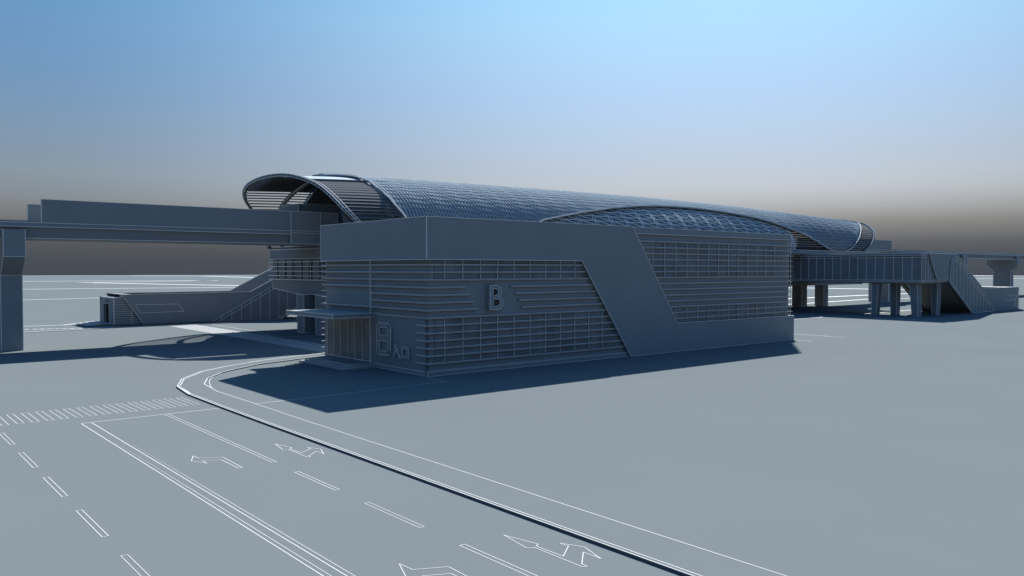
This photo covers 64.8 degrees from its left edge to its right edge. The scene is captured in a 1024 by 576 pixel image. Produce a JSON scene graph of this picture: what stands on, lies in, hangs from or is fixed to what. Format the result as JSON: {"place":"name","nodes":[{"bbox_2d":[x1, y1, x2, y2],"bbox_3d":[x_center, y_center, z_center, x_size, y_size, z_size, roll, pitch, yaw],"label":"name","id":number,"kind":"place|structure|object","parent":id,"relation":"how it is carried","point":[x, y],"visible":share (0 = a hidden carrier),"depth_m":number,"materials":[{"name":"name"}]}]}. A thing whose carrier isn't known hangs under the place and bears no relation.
{"place":"outdoors","nodes":[
{"label":"outdoors","id":0,"kind":"place"},
{"bbox_2d":[177,353,783,575],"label":"pavement","id":1,"kind":"structure","parent":0,"point":[688,558],"depth_m":21.09,"materials":[{"name":"grey concrete"}]},
{"bbox_2d":[177,353,785,575],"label":"kerb line","id":2,"kind":"object","parent":1,"relation":"on","point":[184,390],"visible":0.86,"depth_m":24.84,"materials":[{"name":"grey concrete"}]},
{"bbox_2d":[0,275,1023,575],"bbox_3d":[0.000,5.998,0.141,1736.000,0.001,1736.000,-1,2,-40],"label":"ground","id":3,"kind":"structure","parent":0,"point":[844,435],"depth_m":26.56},
{"bbox_2d":[43,477,67,496],"bbox_3d":[-12.619,5.474,22.286,0.152,0.002,2.572,-1,2,-40],"label":"lane marking","id":4,"kind":"object","parent":3,"relation":"on","point":[53,488],"visible":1,"depth_m":22.22,"materials":[{"name":"white paint"}]},
{"bbox_2d":[76,510,108,536],"bbox_3d":[-9.948,5.549,19.097,0.152,0.002,2.572,-1,2,-40],"label":"lane marking","id":5,"kind":"object","parent":3,"relation":"on","point":[94,522],"visible":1,"depth_m":18.88,"materials":[{"name":"white paint"}]},
{"bbox_2d":[0,397,199,425],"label":"zebra crossing","id":6,"kind":"object","parent":3,"relation":"on","point":[95,409],"visible":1,"depth_m":34.23,"materials":[{"name":"white paint"}]},
{"bbox_2d":[121,554,149,575],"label":"lane marking","id":7,"kind":"object","parent":3,"relation":"on","point":[137,564],"visible":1,"depth_m":16.28,"materials":[{"name":"white paint"}]},
{"bbox_2d":[23,315,296,332],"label":"forecourt","id":8,"kind":"structure","parent":3,"relation":"on","point":[27,328],"depth_m":85.31,"materials":[{"name":"grey concrete"}]},
{"bbox_2d":[76,267,281,325],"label":"entrance building","id":9,"kind":"structure","parent":8,"relation":"on","point":[144,308],"depth_m":88.67,"materials":[{"name":"concrete"}]},
{"bbox_2d":[100,297,115,325],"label":"doorway","id":10,"kind":"structure","parent":9,"relation":"in","point":[103,301],"depth_m":86.69,"materials":[{"name":"concrete"}]},
{"bbox_2d":[213,286,296,321],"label":"staircase","id":11,"kind":"structure","parent":8,"relation":"on","point":[270,303],"depth_m":94.74,"materials":[{"name":"concrete"}]},
{"bbox_2d":[191,456,242,467],"bbox_3d":[-9.154,5.405,25.255,2.614,0.002,0.870,1,2,27],"label":"turn arrow","id":12,"kind":"object","parent":3,"relation":"on","point":[214,457],"visible":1,"depth_m":25.17,"materials":[{"name":"white paint"}]},
{"bbox_2d":[81,408,354,575],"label":"road line","id":13,"kind":"object","parent":3,"relation":"on","point":[222,497],"visible":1,"depth_m":21.20,"materials":[{"name":"white paint"}]},
{"bbox_2d":[172,325,324,352],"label":"footpath","id":14,"kind":"structure","parent":3,"relation":"on","point":[277,340],"depth_m":70.72,"materials":[{"name":"white concrete"}]},
{"bbox_2d":[275,444,323,456],"bbox_3d":[-7.053,5.365,26.937,1.032,0.002,2.590,-1,2,-40],"label":"turn arrow","id":15,"kind":"object","parent":3,"relation":"on","point":[300,452],"visible":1,"depth_m":26.69,"materials":[{"name":"white paint"}]},
{"bbox_2d":[295,471,339,489],"bbox_3d":[-5.558,5.460,22.902,0.152,0.002,2.572,-1,2,-40],"label":"lane marking","id":16,"kind":"object","parent":3,"relation":"on","point":[316,479],"visible":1,"depth_m":22.90,"materials":[{"name":"white paint"}]},
{"bbox_2d":[367,502,424,527],"bbox_3d":[-2.913,5.534,19.744,0.147,0.002,2.567,-1,2,-40],"label":"lane marking","id":17,"kind":"object","parent":3,"relation":"on","point":[394,513],"visible":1,"depth_m":19.69,"materials":[{"name":"white paint"}]},
{"bbox_2d":[399,563,465,575],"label":"turn arrow","id":18,"kind":"object","parent":3,"relation":"on","point":[427,568],"visible":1,"depth_m":16.07,"materials":[{"name":"white paint"}]},
{"bbox_2d":[459,544,536,575],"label":"lane marking","id":19,"kind":"object","parent":3,"relation":"on","point":[496,561],"visible":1,"depth_m":16.61,"materials":[{"name":"white paint"}]},
{"bbox_2d":[0,199,1023,351],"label":"railway viaduct","id":20,"kind":"object","parent":3,"relation":"on","point":[67,220],"visible":0.68,"depth_m":64.46,"materials":[{"name":"concrete"}]},
{"bbox_2d":[286,216,793,376],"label":"station building","id":21,"kind":"structure","parent":3,"relation":"on","point":[429,296],"depth_m":51.38,"materials":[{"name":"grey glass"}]},
{"bbox_2d":[434,260,443,278],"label":"window","id":22,"kind":"structure","parent":21,"relation":"in","point":[437,268],"depth_m":45.39,"materials":[{"name":"grey glass"}]},
{"bbox_2d":[434,319,443,361],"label":"window","id":23,"kind":"structure","parent":21,"relation":"in","point":[438,344],"depth_m":45.51,"materials":[{"name":"grey glass"}]},
{"bbox_2d":[444,260,461,278],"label":"window","id":24,"kind":"structure","parent":21,"relation":"in","point":[447,268],"depth_m":46.01,"materials":[{"name":"grey glass"}]},
{"bbox_2d":[444,318,461,361],"bbox_3d":[-3.358,2.940,46.107,1.288,2.440,0.090,-1,2,-40],"label":"window","id":25,"kind":"structure","parent":21,"relation":"in","point":[453,328],"depth_m":46.11,"materials":[{"name":"grey glass"}]},
{"bbox_2d":[462,260,479,278],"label":"window","id":26,"kind":"structure","parent":21,"relation":"in","point":[464,268],"depth_m":46.84,"materials":[{"name":"grey glass"}]},
{"bbox_2d":[462,317,479,359],"bbox_3d":[-2.374,2.921,46.930,1.288,2.440,0.090,-1,2,-40],"label":"window","id":27,"kind":"structure","parent":21,"relation":"in","point":[468,319],"depth_m":46.93,"materials":[{"name":"grey glass"}]},
{"bbox_2d":[480,261,496,278],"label":"window","id":28,"kind":"structure","parent":21,"relation":"in","point":[482,268],"depth_m":47.67,"materials":[{"name":"grey glass"}]},
{"bbox_2d":[480,316,496,357],"bbox_3d":[-1.391,2.902,47.754,1.288,2.440,0.090,-1,2,-40],"label":"window","id":29,"kind":"structure","parent":21,"relation":"in","point":[489,318],"depth_m":47.77,"materials":[{"name":"grey glass"}]},
{"bbox_2d":[497,261,512,277],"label":"window","id":30,"kind":"structure","parent":21,"relation":"in","point":[499,268],"depth_m":48.46,"materials":[{"name":"grey glass"}]},
{"bbox_2d":[497,315,512,356],"bbox_3d":[-0.407,2.882,48.577,1.288,2.440,0.090,-1,2,-40],"label":"window","id":31,"kind":"structure","parent":21,"relation":"in","point":[510,317],"depth_m":48.57,"materials":[{"name":"grey glass"}]},
{"bbox_2d":[513,261,528,277],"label":"window","id":32,"kind":"structure","parent":21,"relation":"in","point":[515,268],"depth_m":49.31,"materials":[{"name":"grey glass"}]},
{"bbox_2d":[513,314,528,354],"bbox_3d":[0.577,2.863,49.401,1.288,2.440,0.090,-1,2,-40],"label":"window","id":33,"kind":"structure","parent":21,"relation":"in","point":[515,317],"depth_m":49.38,"materials":[{"name":"grey glass"}]},
{"bbox_2d":[529,261,544,277],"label":"window","id":34,"kind":"structure","parent":21,"relation":"in","point":[531,268],"depth_m":50.16,"materials":[{"name":"grey glass"}]},
{"bbox_2d":[529,314,544,353],"bbox_3d":[1.560,2.844,50.224,1.288,2.440,0.090,-1,2,-40],"label":"window","id":35,"kind":"structure","parent":21,"relation":"in","point":[531,316],"depth_m":50.23,"materials":[{"name":"grey glass"}]},
{"bbox_2d":[545,261,559,277],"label":"window","id":36,"kind":"structure","parent":21,"relation":"in","point":[547,268],"depth_m":50.98,"materials":[{"name":"grey glass"}]},
{"bbox_2d":[545,313,559,352],"bbox_3d":[2.544,2.824,51.047,1.288,2.440,0.090,-1,2,-40],"label":"window","id":37,"kind":"structure","parent":21,"relation":"in","point":[551,315],"depth_m":51.06,"materials":[{"name":"grey glass"}]},
{"bbox_2d":[560,261,573,277],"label":"window","id":38,"kind":"structure","parent":21,"relation":"in","point":[562,268],"depth_m":51.79,"materials":[{"name":"grey glass"}]},
{"bbox_2d":[560,312,573,350],"bbox_3d":[3.528,2.805,51.871,1.288,2.440,0.090,-1,2,-40],"label":"window","id":39,"kind":"structure","parent":21,"relation":"in","point":[562,315],"depth_m":51.89,"materials":[{"name":"grey glass"}]},
{"bbox_2d":[574,261,587,277],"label":"window","id":40,"kind":"structure","parent":21,"relation":"in","point":[576,268],"depth_m":52.49,"materials":[{"name":"grey glass"}]},
{"bbox_2d":[574,312,587,349],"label":"window","id":41,"kind":"structure","parent":21,"relation":"in","point":[576,314],"depth_m":52.71,"materials":[{"name":"grey glass"}]},
{"bbox_2d":[588,311,601,348],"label":"window","id":42,"kind":"structure","parent":21,"relation":"in","point":[593,313],"depth_m":53.54,"materials":[{"name":"grey glass"}]},
{"bbox_2d":[601,311,614,346],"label":"window","id":43,"kind":"structure","parent":21,"relation":"in","point":[604,319],"depth_m":54.29,"materials":[{"name":"grey glass"}]},
{"bbox_2d":[652,242,663,276],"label":"window","id":44,"kind":"structure","parent":21,"relation":"in","point":[654,244],"depth_m":57.55,"materials":[{"name":"grey glass"}]},
{"bbox_2d":[664,243,674,276],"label":"window","id":45,"kind":"structure","parent":21,"relation":"in","point":[666,250],"depth_m":58.34,"materials":[{"name":"grey glass"}]},
{"bbox_2d":[675,307,685,321],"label":"window","id":46,"kind":"structure","parent":21,"relation":"in","point":[677,309],"depth_m":59.28,"materials":[{"name":"grey glass"}]},
{"bbox_2d":[675,243,686,276],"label":"window","id":47,"kind":"structure","parent":21,"relation":"in","point":[677,245],"depth_m":59.15,"materials":[{"name":"grey glass"}]},
{"bbox_2d":[686,243,696,276],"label":"window","id":48,"kind":"structure","parent":21,"relation":"in","point":[689,245],"depth_m":59.98,"materials":[{"name":"grey glass"}]},
{"bbox_2d":[686,306,696,320],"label":"window","id":49,"kind":"structure","parent":21,"relation":"in","point":[691,314],"depth_m":60.11,"materials":[{"name":"grey glass"}]},
{"bbox_2d":[697,306,706,319],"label":"window","id":50,"kind":"structure","parent":21,"relation":"in","point":[699,308],"depth_m":60.91,"materials":[{"name":"grey glass"}]},
{"bbox_2d":[697,244,707,276],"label":"window","id":51,"kind":"structure","parent":21,"relation":"in","point":[699,251],"depth_m":60.83,"materials":[{"name":"grey glass"}]},
{"bbox_2d":[707,244,717,275],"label":"window","id":52,"kind":"structure","parent":21,"relation":"in","point":[713,246],"depth_m":61.67,"materials":[{"name":"grey glass"}]},
{"bbox_2d":[707,305,717,319],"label":"window","id":53,"kind":"structure","parent":21,"relation":"in","point":[709,313],"depth_m":61.74,"materials":[{"name":"grey glass"}]},
{"bbox_2d":[717,305,726,318],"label":"window","id":54,"kind":"structure","parent":21,"relation":"in","point":[720,307],"depth_m":62.56,"materials":[{"name":"grey glass"}]},
{"bbox_2d":[718,244,727,275],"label":"window","id":55,"kind":"structure","parent":21,"relation":"in","point":[720,246],"depth_m":62.49,"materials":[{"name":"grey glass"}]},
{"bbox_2d":[727,305,736,317],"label":"window","id":56,"kind":"structure","parent":21,"relation":"in","point":[729,312],"depth_m":63.38,"materials":[{"name":"grey glass"}]},
{"bbox_2d":[728,245,736,275],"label":"window","id":57,"kind":"structure","parent":21,"relation":"in","point":[732,252],"depth_m":63.30,"materials":[{"name":"grey glass"}]},
{"bbox_2d":[737,245,746,275],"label":"window","id":58,"kind":"structure","parent":21,"relation":"in","point":[740,267],"depth_m":64.09,"materials":[{"name":"grey glass"}]},
{"bbox_2d":[737,304,746,317],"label":"window","id":59,"kind":"structure","parent":21,"relation":"in","point":[739,306],"depth_m":64.19,"materials":[{"name":"grey glass"}]},
{"bbox_2d":[747,245,755,275],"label":"window","id":60,"kind":"structure","parent":21,"relation":"in","point":[750,247],"depth_m":64.93,"materials":[{"name":"grey glass"}]},
{"bbox_2d":[747,304,755,316],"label":"window","id":61,"kind":"structure","parent":21,"relation":"in","point":[748,305],"depth_m":65.09,"materials":[{"name":"grey glass"}]},
{"bbox_2d":[756,246,764,275],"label":"window","id":62,"kind":"structure","parent":21,"relation":"in","point":[758,263],"depth_m":65.76,"materials":[{"name":"grey glass"}]},
{"bbox_2d":[756,303,764,316],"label":"window","id":63,"kind":"structure","parent":21,"relation":"in","point":[759,305],"depth_m":65.89,"materials":[{"name":"grey glass"}]},
{"bbox_2d":[765,303,772,315],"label":"window","id":64,"kind":"structure","parent":21,"relation":"in","point":[766,304],"depth_m":66.65,"materials":[{"name":"grey glass"}]},
{"bbox_2d":[765,246,773,275],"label":"window","id":65,"kind":"structure","parent":21,"relation":"in","point":[767,263],"depth_m":66.60,"materials":[{"name":"grey glass"}]},
{"bbox_2d":[773,302,781,314],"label":"window","id":66,"kind":"structure","parent":21,"relation":"in","point":[779,304],"depth_m":67.50,"materials":[{"name":"grey glass"}]},
{"bbox_2d":[774,246,781,275],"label":"window","id":67,"kind":"structure","parent":21,"relation":"in","point":[776,258],"depth_m":67.40,"materials":[{"name":"grey glass"}]},
{"bbox_2d":[192,288,906,361],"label":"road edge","id":68,"kind":"object","parent":3,"relation":"on","point":[788,298],"visible":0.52,"depth_m":154.06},
{"bbox_2d":[504,535,600,566],"bbox_3d":[0.895,5.588,17.448,1.022,0.002,2.580,-1,2,-40],"label":"turn arrow","id":69,"kind":"object","parent":3,"relation":"on","point":[556,553],"visible":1,"depth_m":17.20,"materials":[{"name":"white paint"}]},
{"bbox_2d":[242,173,879,335],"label":"train station","id":70,"kind":"object","parent":3,"relation":"on","point":[347,198],"visible":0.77,"depth_m":81.70,"materials":[{"name":"metal"}]},
{"bbox_2d":[276,260,283,278],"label":"window","id":71,"kind":"structure","parent":70,"relation":"in","point":[279,270],"depth_m":80.83,"materials":[{"name":"grey glass"}]},
{"bbox_2d":[284,259,292,278],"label":"window","id":72,"kind":"structure","parent":70,"relation":"in","point":[286,261],"depth_m":79.38,"materials":[{"name":"grey glass"}]},
{"bbox_2d":[300,259,309,279],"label":"window","id":73,"kind":"structure","parent":70,"relation":"in","point":[306,274],"depth_m":76.51,"materials":[{"name":"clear glass"}]},
{"bbox_2d":[310,259,319,279],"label":"window","id":74,"kind":"structure","parent":70,"relation":"in","point":[312,274],"depth_m":75.03,"materials":[{"name":"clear glass"}]},
{"bbox_2d":[322,262,325,279],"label":"window","id":75,"kind":"structure","parent":70,"relation":"in","point":[323,263],"depth_m":73.57,"materials":[{"name":"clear glass"}]},
{"bbox_2d":[789,253,946,316],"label":"footbridge","id":76,"kind":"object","parent":3,"relation":"on","point":[895,271],"visible":0.95,"depth_m":105.06,"materials":[{"name":"concrete"}]},
{"bbox_2d":[901,253,1020,312],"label":"staircase","id":77,"kind":"structure","parent":3,"relation":"on","point":[1002,298],"depth_m":112.86,"materials":[{"name":"concrete"}]},
{"bbox_2d":[0,0,1023,275],"label":"sky","id":78,"kind":"structure","parent":0,"point":[901,119],"materials":[{"name":"blue"}]},
{"bbox_2d":[38,275,992,299],"bbox_3d":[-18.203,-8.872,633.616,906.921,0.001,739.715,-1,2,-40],"label":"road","id":79,"kind":"structure","parent":0,"point":[203,287],"depth_m":334.75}
]}

